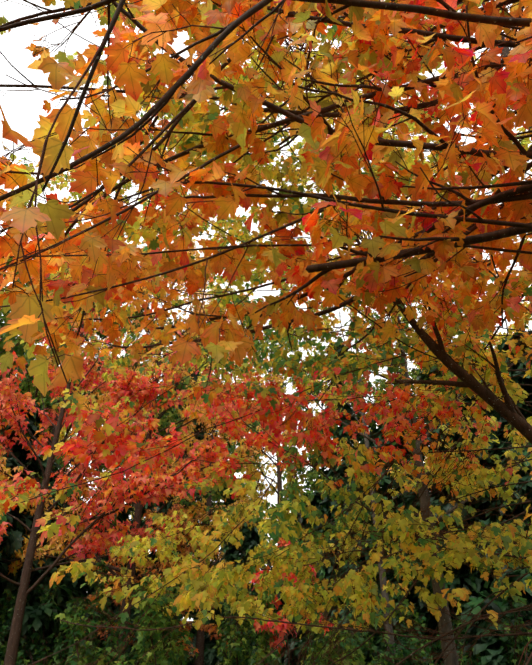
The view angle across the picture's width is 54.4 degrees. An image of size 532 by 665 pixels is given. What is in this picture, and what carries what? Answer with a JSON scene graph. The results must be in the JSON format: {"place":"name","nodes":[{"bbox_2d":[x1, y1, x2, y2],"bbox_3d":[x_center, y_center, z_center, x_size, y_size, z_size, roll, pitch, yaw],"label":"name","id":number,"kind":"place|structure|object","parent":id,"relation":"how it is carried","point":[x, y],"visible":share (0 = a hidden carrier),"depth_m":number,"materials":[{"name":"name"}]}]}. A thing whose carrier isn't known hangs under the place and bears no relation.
{"place":"outdoors","nodes":[
{"label":"outdoors","id":0,"kind":"place"},
{"bbox_2d":[0,0,531,620],"label":"sky","id":1,"kind":"structure","parent":0,"point":[21,111],"materials":[{"name":"white"}]},
{"bbox_3d":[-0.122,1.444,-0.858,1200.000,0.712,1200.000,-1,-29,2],"label":"ground","id":2,"kind":"structure","parent":0,"visible":0},
{"bbox_2d":[0,0,531,664],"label":"branches","id":3,"kind":"object","parent":2,"relation":"on","point":[508,410],"visible":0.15,"depth_m":2.90,"materials":[{"name":"brown plant"}]},
{"bbox_2d":[0,0,531,638],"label":"leaves","id":4,"kind":"object","parent":3,"relation":"attached to","point":[380,412],"visible":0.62,"depth_m":4.36,"materials":[{"name":"yellow plant"}]},
{"bbox_2d":[0,0,531,396],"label":"leaves","id":5,"kind":"object","parent":3,"relation":"attached to","point":[53,215],"visible":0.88,"depth_m":2.12,"materials":[{"name":"orange plant"}]},
{"bbox_2d":[0,104,531,664],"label":"leaves","id":6,"kind":"object","parent":3,"relation":"on","point":[102,396],"visible":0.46,"depth_m":8.20,"materials":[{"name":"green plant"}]},
{"bbox_2d":[0,0,531,664],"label":"twigs","id":7,"kind":"object","parent":3,"relation":"attached to","point":[124,120],"visible":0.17,"depth_m":3.65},
{"bbox_2d":[0,326,531,664],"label":"foliage","id":8,"kind":"object","parent":2,"relation":"on","point":[475,584],"visible":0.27,"depth_m":10.54,"materials":[{"name":"green plant"}]},
{"bbox_2d":[308,158,531,664],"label":"trunks","id":9,"kind":"object","parent":2,"relation":"on","point":[451,658],"visible":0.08,"depth_m":6.00,"materials":[{"name":"brown plant"}]}
]}

